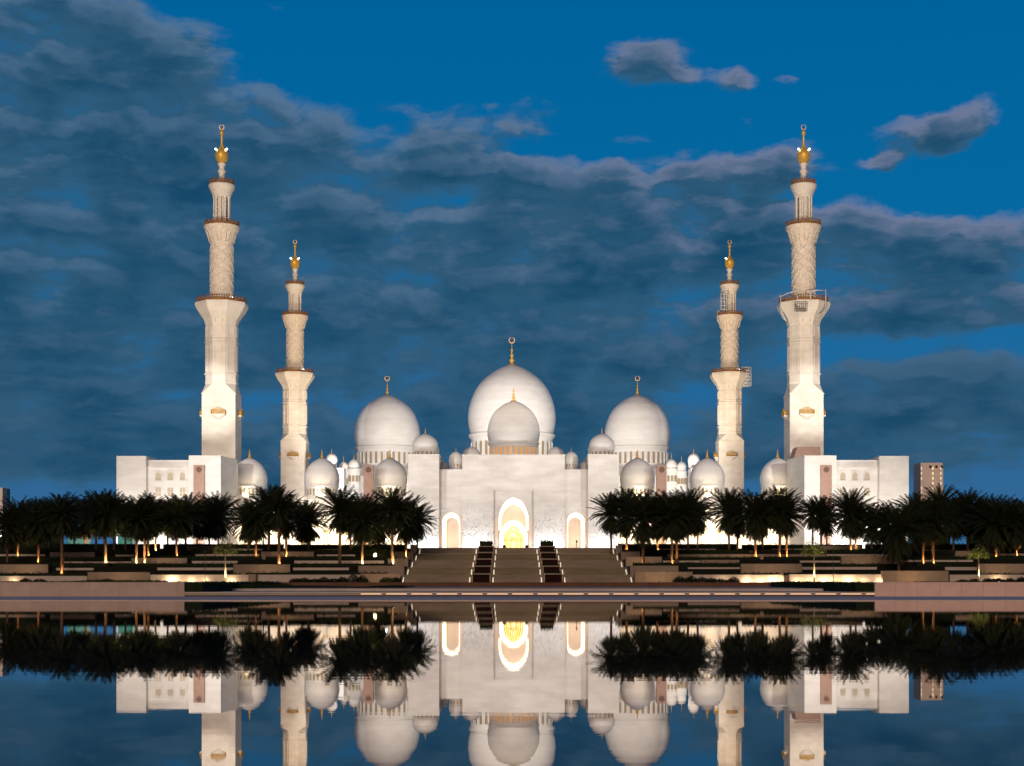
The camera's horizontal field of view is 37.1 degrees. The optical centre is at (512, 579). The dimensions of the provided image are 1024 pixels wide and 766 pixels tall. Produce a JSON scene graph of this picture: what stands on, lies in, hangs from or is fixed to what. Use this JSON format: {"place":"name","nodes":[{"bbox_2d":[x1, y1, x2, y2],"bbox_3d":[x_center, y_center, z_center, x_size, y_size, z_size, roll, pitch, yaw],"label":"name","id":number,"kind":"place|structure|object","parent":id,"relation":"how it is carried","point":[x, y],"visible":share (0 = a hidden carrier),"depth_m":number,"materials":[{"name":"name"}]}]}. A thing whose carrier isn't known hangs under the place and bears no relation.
{"place":"outdoors","nodes":[
{"label":"outdoors","id":0,"kind":"place"},
{"bbox_2d":[116,455,237,547],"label":"wing building","id":1,"kind":"structure","parent":0,"point":[194,474],"depth_m":350.39,"materials":[{"name":"stone"}]},
{"bbox_2d":[0,600,1023,765],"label":"water","id":2,"kind":"structure","parent":0,"point":[511,682],"depth_m":15.51,"materials":[{"name":"blue liquid"}]},
{"bbox_2d":[0,548,1023,581],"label":"terraces","id":3,"kind":"object","parent":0,"point":[151,569],"visible":0.24,"depth_m":268.00,"materials":[{"name":"stone"}]},
{"bbox_2d":[0,505,30,561],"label":"date palm","id":4,"kind":"object","parent":3,"relation":"on","point":[7,537],"visible":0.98,"depth_m":260.10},
{"bbox_2d":[0,496,36,556],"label":"date palm","id":5,"kind":"object","parent":3,"relation":"on","point":[14,504],"visible":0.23,"depth_m":271.27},
{"bbox_2d":[0,564,50,572],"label":"terrace wall","id":6,"kind":"structure","parent":3,"relation":"on","point":[24,568],"depth_m":256.50,"materials":[{"name":"beige stone"}]},
{"bbox_2d":[10,496,57,562],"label":"date palm","id":7,"kind":"object","parent":3,"relation":"on","point":[39,536],"visible":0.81,"depth_m":260.21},
{"bbox_2d":[0,576,87,581],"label":"terrace wall","id":8,"kind":"structure","parent":3,"relation":"on","point":[45,578],"depth_m":247.55,"materials":[{"name":"stone"}]},
{"bbox_2d":[0,571,87,575],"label":"hedge","id":9,"kind":"object","parent":3,"relation":"on","point":[44,574],"visible":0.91,"depth_m":248.37,"materials":[{"name":"green plant"}]},
{"bbox_2d":[0,561,111,571],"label":"hedge","id":10,"kind":"object","parent":3,"relation":"on","point":[81,564],"visible":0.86,"depth_m":258.37,"materials":[{"name":"green plant"}]},
{"bbox_2d":[30,491,90,572],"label":"date palm","id":11,"kind":"object","parent":3,"relation":"on","point":[61,511],"visible":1,"depth_m":252.97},
{"bbox_2d":[0,556,125,562],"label":"hedge","id":12,"kind":"object","parent":3,"relation":"on","point":[65,557],"visible":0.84,"depth_m":268.37,"materials":[{"name":"green plant"}]},
{"bbox_2d":[15,548,142,557],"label":"hedge","id":13,"kind":"object","parent":3,"relation":"on","point":[121,550],"visible":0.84,"depth_m":280.37,"materials":[{"name":"green plant"}]},
{"bbox_2d":[73,490,102,549],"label":"date palm","id":14,"kind":"object","parent":3,"relation":"on","point":[92,524],"visible":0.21,"depth_m":285.05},
{"bbox_2d":[39,542,159,549],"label":"hedge","id":15,"kind":"object","parent":3,"relation":"on","point":[90,545],"visible":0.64,"depth_m":294.37,"materials":[{"name":"green plant"}]},
{"bbox_2d":[74,488,133,562],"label":"date palm","id":16,"kind":"object","parent":3,"relation":"on","point":[104,529],"visible":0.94,"depth_m":260.88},
{"bbox_2d":[109,493,163,563],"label":"date palm","id":17,"kind":"object","parent":3,"relation":"on","point":[134,531],"visible":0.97,"depth_m":261.11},
{"bbox_2d":[127,501,166,563],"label":"date palm","id":18,"kind":"object","parent":3,"relation":"on","point":[146,531],"visible":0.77,"depth_m":262.80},
{"bbox_2d":[123,491,170,555],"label":"date palm","id":19,"kind":"object","parent":3,"relation":"on","point":[154,499],"visible":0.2,"depth_m":270.60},
{"bbox_2d":[155,494,202,555],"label":"date palm","id":20,"kind":"object","parent":3,"relation":"on","point":[177,515],"visible":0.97,"depth_m":270.53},
{"bbox_2d":[114,561,251,571],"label":"hedge","id":21,"kind":"object","parent":3,"relation":"on","point":[161,564],"visible":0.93,"depth_m":258.37,"materials":[{"name":"green plant"}]},
{"bbox_2d":[160,491,211,549],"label":"date palm","id":22,"kind":"object","parent":3,"relation":"on","point":[194,519],"visible":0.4,"depth_m":284.40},
{"bbox_2d":[129,554,261,563],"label":"hedge","id":23,"kind":"object","parent":3,"relation":"on","point":[217,557],"visible":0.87,"depth_m":268.37,"materials":[{"name":"green plant"}]},
{"bbox_2d":[146,549,272,555],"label":"hedge","id":24,"kind":"object","parent":3,"relation":"on","point":[200,551],"visible":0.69,"depth_m":280.37,"materials":[{"name":"green plant"}]},
{"bbox_2d":[192,493,234,543],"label":"date palm","id":25,"kind":"object","parent":3,"relation":"on","point":[210,531],"visible":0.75,"depth_m":296.89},
{"bbox_2d":[163,542,283,551],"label":"hedge","id":26,"kind":"object","parent":3,"relation":"on","point":[241,545],"visible":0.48,"depth_m":294.37,"materials":[{"name":"green plant"}]},
{"bbox_2d":[224,499,270,549],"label":"date palm","id":27,"kind":"object","parent":3,"relation":"on","point":[242,536],"visible":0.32,"depth_m":281.96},
{"bbox_2d":[228,495,272,555],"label":"date palm","id":28,"kind":"object","parent":3,"relation":"on","point":[255,532],"visible":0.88,"depth_m":271.17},
{"bbox_2d":[233,564,290,574],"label":"terrace wall","id":29,"kind":"structure","parent":3,"relation":"on","point":[255,568],"depth_m":256.50,"materials":[{"name":"beige stone"}]},
{"bbox_2d":[252,485,305,563],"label":"date palm","id":30,"kind":"object","parent":3,"relation":"on","point":[279,505],"visible":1,"depth_m":260.38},
{"bbox_2d":[260,495,311,556],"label":"date palm","id":31,"kind":"object","parent":3,"relation":"on","point":[291,529],"visible":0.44,"depth_m":271.95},
{"bbox_2d":[257,575,359,581],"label":"terrace wall","id":32,"kind":"structure","parent":3,"relation":"on","point":[280,578],"depth_m":247.55,"materials":[{"name":"stone"}]},
{"bbox_2d":[289,499,331,549],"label":"date palm","id":33,"kind":"object","parent":3,"relation":"on","point":[310,534],"visible":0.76,"depth_m":282.48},
{"bbox_2d":[245,570,387,574],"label":"hedge","id":34,"kind":"object","parent":3,"relation":"on","point":[316,573],"visible":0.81,"depth_m":248.37,"materials":[{"name":"green plant"}]},
{"bbox_2d":[259,562,393,571],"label":"hedge","id":35,"kind":"object","parent":3,"relation":"on","point":[337,564],"visible":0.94,"depth_m":258.37,"materials":[{"name":"green plant"}]},
{"bbox_2d":[266,555,397,563],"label":"hedge","id":36,"kind":"object","parent":3,"relation":"on","point":[324,557],"visible":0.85,"depth_m":268.37,"materials":[{"name":"green plant"}]},
{"bbox_2d":[313,485,362,563],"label":"date palm","id":37,"kind":"object","parent":3,"relation":"on","point":[335,500],"visible":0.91,"depth_m":261.69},
{"bbox_2d":[276,548,401,556],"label":"hedge","id":38,"kind":"object","parent":3,"relation":"on","point":[329,551],"visible":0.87,"depth_m":280.37,"materials":[{"name":"green plant"}]},
{"bbox_2d":[287,543,404,550],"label":"hedge","id":39,"kind":"object","parent":3,"relation":"on","point":[396,546],"visible":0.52,"depth_m":294.37,"materials":[{"name":"green plant"}]},
{"bbox_2d":[331,491,391,563],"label":"date palm","id":40,"kind":"object","parent":3,"relation":"on","point":[360,533],"visible":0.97,"depth_m":260.53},
{"bbox_2d":[350,498,394,556],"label":"date palm","id":41,"kind":"object","parent":3,"relation":"on","point":[381,540],"visible":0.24,"depth_m":271.97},
{"bbox_2d":[358,566,403,576],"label":"terrace wall","id":42,"kind":"structure","parent":3,"relation":"on","point":[390,569],"depth_m":256.50,"materials":[{"name":"beige stone"}]},
{"bbox_2d":[365,486,416,565],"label":"date palm","id":43,"kind":"object","parent":3,"relation":"on","point":[393,523],"visible":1,"depth_m":260.06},
{"bbox_2d":[382,492,434,558],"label":"date palm","id":44,"kind":"object","parent":3,"relation":"on","point":[407,536],"visible":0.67,"depth_m":271.18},
{"bbox_2d":[401,548,633,581],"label":"stairway","id":45,"kind":"object","parent":3,"relation":"on","point":[516,564],"visible":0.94,"depth_m":270.82,"materials":[{"name":"stone"}]},
{"bbox_2d":[409,503,438,553],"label":"date palm","id":46,"kind":"object","parent":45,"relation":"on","point":[421,530],"visible":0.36,"depth_m":284.74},
{"bbox_2d":[585,491,630,552],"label":"date palm","id":47,"kind":"object","parent":3,"relation":"on","point":[612,508],"visible":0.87,"depth_m":282.20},
{"bbox_2d":[596,485,645,549],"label":"date palm","id":48,"kind":"object","parent":3,"relation":"on","point":[623,531],"visible":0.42,"depth_m":283.04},
{"bbox_2d":[608,489,669,562],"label":"date palm","id":49,"kind":"object","parent":3,"relation":"on","point":[643,531],"visible":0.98,"depth_m":262.63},
{"bbox_2d":[630,566,677,576],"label":"terrace wall","id":50,"kind":"structure","parent":3,"relation":"on","point":[633,569],"depth_m":256.50,"materials":[{"name":"beige stone"}]},
{"bbox_2d":[642,489,702,562],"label":"date palm","id":51,"kind":"object","parent":3,"relation":"on","point":[672,502],"visible":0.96,"depth_m":261.42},
{"bbox_2d":[618,542,735,549],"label":"hedge","id":52,"kind":"object","parent":3,"relation":"on","point":[707,545],"visible":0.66,"depth_m":294.37,"materials":[{"name":"green plant"}]},
{"bbox_2d":[651,494,704,562],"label":"date palm","id":53,"kind":"object","parent":3,"relation":"on","point":[688,523],"visible":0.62,"depth_m":262.91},
{"bbox_2d":[623,548,748,555],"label":"hedge","id":54,"kind":"object","parent":3,"relation":"on","point":[694,551],"visible":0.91,"depth_m":280.37,"materials":[{"name":"green plant"}]},
{"bbox_2d":[669,485,718,548],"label":"date palm","id":55,"kind":"object","parent":3,"relation":"on","point":[699,494],"visible":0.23,"depth_m":282.51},
{"bbox_2d":[632,561,768,571],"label":"hedge","id":56,"kind":"object","parent":3,"relation":"on","point":[690,564],"visible":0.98,"depth_m":258.37,"materials":[{"name":"green plant"}]},
{"bbox_2d":[691,495,718,549],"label":"date palm","id":57,"kind":"object","parent":3,"relation":"on","point":[703,529],"visible":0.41,"depth_m":284.07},
{"bbox_2d":[703,486,750,549],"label":"date palm","id":58,"kind":"object","parent":3,"relation":"on","point":[724,524],"visible":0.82,"depth_m":281.88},
{"bbox_2d":[693,575,782,581],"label":"terrace wall","id":59,"kind":"structure","parent":3,"relation":"on","point":[758,578],"depth_m":247.55,"materials":[{"name":"stone"}]},
{"bbox_2d":[667,554,825,558],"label":"terrace wall","id":60,"kind":"structure","parent":3,"relation":"on","point":[761,556],"depth_m":278.50,"materials":[{"name":"beige stone"}]},
{"bbox_2d":[724,487,782,556],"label":"date palm","id":61,"kind":"object","parent":3,"relation":"on","point":[754,530],"visible":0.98,"depth_m":272.21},
{"bbox_2d":[740,564,801,574],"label":"terrace wall","id":62,"kind":"structure","parent":3,"relation":"on","point":[769,568],"depth_m":256.50,"materials":[{"name":"beige stone"}]},
{"bbox_2d":[751,486,806,556],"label":"date palm","id":63,"kind":"object","parent":3,"relation":"on","point":[779,526],"visible":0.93,"depth_m":271.35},
{"bbox_2d":[764,493,811,556],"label":"date palm","id":64,"kind":"object","parent":3,"relation":"on","point":[788,534],"visible":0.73,"depth_m":272.58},
{"bbox_2d":[796,496,828,544],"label":"date palm","id":65,"kind":"object","parent":3,"relation":"on","point":[813,523],"visible":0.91,"depth_m":296.75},
{"bbox_2d":[753,548,879,555],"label":"hedge","id":66,"kind":"object","parent":3,"relation":"on","point":[844,551],"visible":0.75,"depth_m":280.37,"materials":[{"name":"green plant"}]},
{"bbox_2d":[800,494,839,544],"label":"date palm","id":67,"kind":"object","parent":3,"relation":"on","point":[823,526],"visible":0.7,"depth_m":297.59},
{"bbox_2d":[788,574,880,581],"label":"terrace wall","id":68,"kind":"structure","parent":3,"relation":"on","point":[840,577],"depth_m":247.55,"materials":[{"name":"stone"}]},
{"bbox_2d":[775,562,911,571],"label":"hedge","id":69,"kind":"object","parent":3,"relation":"on","point":[853,564],"visible":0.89,"depth_m":258.37,"materials":[{"name":"green plant"}]},
{"bbox_2d":[821,486,880,549],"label":"date palm","id":70,"kind":"object","parent":3,"relation":"on","point":[847,512],"visible":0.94,"depth_m":282.57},
{"bbox_2d":[840,556,896,563],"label":"terrace wall","id":71,"kind":"structure","parent":3,"relation":"on","point":[858,559],"depth_m":266.50,"materials":[{"name":"beige stone"}]},
{"bbox_2d":[853,503,887,549],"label":"date palm","id":72,"kind":"object","parent":3,"relation":"on","point":[869,531],"visible":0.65,"depth_m":281.83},
{"bbox_2d":[860,499,935,570],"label":"date palm","id":73,"kind":"object","parent":3,"relation":"on","point":[900,547],"visible":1,"depth_m":252.20,"materials":[{"name":"plant"}]},
{"bbox_2d":[906,498,949,562],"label":"date palm","id":74,"kind":"object","parent":3,"relation":"on","point":[926,519],"visible":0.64,"depth_m":261.28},
{"bbox_2d":[909,497,959,562],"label":"date palm","id":75,"kind":"object","parent":3,"relation":"on","point":[937,508],"visible":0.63,"depth_m":262.66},
{"bbox_2d":[921,483,959,543],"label":"date palm","id":76,"kind":"object","parent":3,"relation":"on","point":[937,493],"visible":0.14,"depth_m":307.29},
{"bbox_2d":[935,494,978,549],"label":"date palm","id":77,"kind":"object","parent":3,"relation":"on","point":[957,533],"visible":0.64,"depth_m":283.47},
{"bbox_2d":[908,554,1023,562],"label":"hedge","id":78,"kind":"object","parent":3,"relation":"on","point":[938,557],"visible":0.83,"depth_m":268.37,"materials":[{"name":"green plant"}]},
{"bbox_2d":[945,488,989,549],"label":"date palm","id":79,"kind":"object","parent":3,"relation":"on","point":[961,496],"visible":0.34,"depth_m":284.59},
{"bbox_2d":[914,561,1023,571],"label":"hedge","id":80,"kind":"object","parent":3,"relation":"on","point":[934,564],"visible":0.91,"depth_m":258.37,"materials":[{"name":"green plant"}]},
{"bbox_2d":[959,493,1005,547],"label":"date palm","id":81,"kind":"object","parent":3,"relation":"on","point":[979,534],"visible":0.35,"depth_m":282.60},
{"bbox_2d":[949,575,1023,581],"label":"terrace wall","id":82,"kind":"structure","parent":3,"relation":"on","point":[954,578],"depth_m":247.55,"materials":[{"name":"stone"}]},
{"bbox_2d":[959,493,1023,555],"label":"date palm","id":83,"kind":"object","parent":3,"relation":"on","point":[993,541],"visible":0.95,"depth_m":271.67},
{"bbox_2d":[977,564,1023,573],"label":"terrace wall","id":84,"kind":"structure","parent":3,"relation":"on","point":[1001,568],"depth_m":256.50,"materials":[{"name":"beige stone"}]},
{"bbox_2d":[990,499,1023,555],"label":"date palm","id":85,"kind":"object","parent":3,"relation":"on","point":[1017,540],"visible":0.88,"depth_m":270.84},
{"bbox_2d":[0,596,1023,599],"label":"path","id":86,"kind":"structure","parent":0,"point":[511,597],"depth_m":85.92,"materials":[{"name":"stone"}]},
{"bbox_2d":[0,582,188,595],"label":"retaining wall","id":87,"kind":"structure","parent":86,"relation":"on","point":[92,588],"depth_m":94.00,"materials":[{"name":"beige stone"}]},
{"bbox_2d":[870,582,1023,595],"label":"retaining wall","id":88,"kind":"structure","parent":86,"relation":"on","point":[948,588],"depth_m":94.00,"materials":[{"name":"stone"}]},
{"bbox_2d":[0,0,1023,543],"label":"sky","id":89,"kind":"structure","parent":0,"point":[452,181],"materials":[{"name":"blue"}]},
{"bbox_2d":[326,337,699,496],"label":"prayer hall","id":90,"kind":"structure","parent":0,"point":[385,424],"depth_m":563.47,"materials":[{"name":"stone"}]},
{"bbox_2d":[408,387,618,547],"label":"entrance gate","id":91,"kind":"structure","parent":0,"point":[513,489],"depth_m":355.00,"materials":[{"name":"stone"}]},
{"bbox_2d":[447,518,458,547],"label":"door panel","id":92,"kind":"structure","parent":91,"relation":"in","point":[453,525],"depth_m":357.93,"materials":[{"name":"beige stone"}]},
{"bbox_2d":[568,518,579,547],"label":"door panel","id":93,"kind":"structure","parent":91,"relation":"in","point":[573,525],"depth_m":357.93,"materials":[{"name":"beige stone"}]},
{"bbox_2d":[186,587,872,595],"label":"pavement","id":94,"kind":"structure","parent":0,"point":[596,589],"depth_m":104.00,"materials":[{"name":"stone"}]},
{"bbox_2d":[185,580,281,591],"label":"hedge","id":95,"kind":"object","parent":94,"relation":"on","point":[210,586],"visible":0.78,"depth_m":98.22,"materials":[{"name":"green plant"}]},
{"bbox_2d":[268,584,414,587],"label":"ground cover","id":96,"kind":"object","parent":94,"relation":"on","point":[346,586],"visible":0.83,"depth_m":112.47,"materials":[{"name":"green plant"}]},
{"bbox_2d":[184,592,874,594],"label":"pool kerb","id":97,"kind":"structure","parent":94,"relation":"on","point":[529,593],"depth_m":94.02,"materials":[{"name":"stone"}]},
{"bbox_2d":[768,580,873,591],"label":"hedge","id":98,"kind":"object","parent":94,"relation":"on","point":[853,586],"visible":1,"depth_m":101.84,"materials":[{"name":"green plant"}]},
{"bbox_2d":[787,447,908,547],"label":"wing building","id":99,"kind":"structure","parent":0,"point":[812,471],"depth_m":350.00,"materials":[{"name":"stone"}]},
{"bbox_2d":[914,463,942,498],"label":"tower block","id":100,"kind":"structure","parent":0,"point":[926,474],"depth_m":900.00,"materials":[{"name":"beige"}]},
{"bbox_3d":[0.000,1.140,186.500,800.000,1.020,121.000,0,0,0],"label":"plaza","id":101,"kind":"structure","parent":0,"visible":0},
{"bbox_2d":[87,572,149,580],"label":"terrace wall","id":102,"kind":"structure","parent":101,"relation":"on","point":[132,576],"depth_m":246.50,"materials":[{"name":"beige stone"}]},
{"bbox_2d":[230,582,868,586],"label":"wall","id":103,"kind":"structure","parent":101,"relation":"on","point":[585,584],"depth_m":126.00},
{"bbox_2d":[634,572,691,581],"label":"terrace wall","id":104,"kind":"structure","parent":101,"relation":"on","point":[654,576],"depth_m":246.50,"materials":[{"name":"beige stone"}]},
{"bbox_2d":[880,571,947,581],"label":"terrace wall","id":105,"kind":"structure","parent":101,"relation":"on","point":[910,576],"depth_m":246.50,"materials":[{"name":"beige stone"}]},
{"bbox_3d":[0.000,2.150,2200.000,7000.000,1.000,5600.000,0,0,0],"label":"ground","id":106,"kind":"structure","parent":0,"visible":0},
{"bbox_2d":[150,575,247,581],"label":"terrace wall","id":107,"kind":"structure","parent":106,"relation":"on","point":[206,578],"depth_m":247.55,"materials":[{"name":"stone"}]},
{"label":"platform","id":108,"kind":"structure","parent":106,"relation":"on","visible":0},
{"bbox_2d":[195,490,241,543],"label":"date palm","id":109,"kind":"object","parent":108,"relation":"on","point":[222,504],"visible":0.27,"depth_m":308.71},
{"bbox_2d":[195,125,247,498],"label":"minaret","id":110,"kind":"object","parent":108,"relation":"on","point":[222,310],"visible":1,"depth_m":379.64,"materials":[{"name":"stone"}]},
{"bbox_2d":[275,241,314,498],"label":"minaret","id":111,"kind":"object","parent":108,"relation":"on","point":[295,378],"visible":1,"depth_m":509.35,"materials":[{"name":"stone"}]},
{"bbox_2d":[238,449,407,547],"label":"arcade","id":112,"kind":"object","parent":108,"relation":"on","point":[321,473],"visible":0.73,"depth_m":367.45,"materials":[{"name":"stone"}]},
{"bbox_2d":[619,449,786,547],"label":"arcade","id":113,"kind":"object","parent":108,"relation":"on","point":[637,474],"visible":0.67,"depth_m":367.65,"materials":[{"name":"stone"}]},
{"bbox_2d":[710,240,748,495],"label":"minaret","id":114,"kind":"object","parent":108,"relation":"on","point":[729,456],"visible":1,"depth_m":509.36,"materials":[{"name":"stone"}]},
{"bbox_2d":[777,126,830,461],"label":"minaret","id":115,"kind":"object","parent":108,"relation":"on","point":[803,413],"visible":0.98,"depth_m":379.80,"materials":[{"name":"stone"}]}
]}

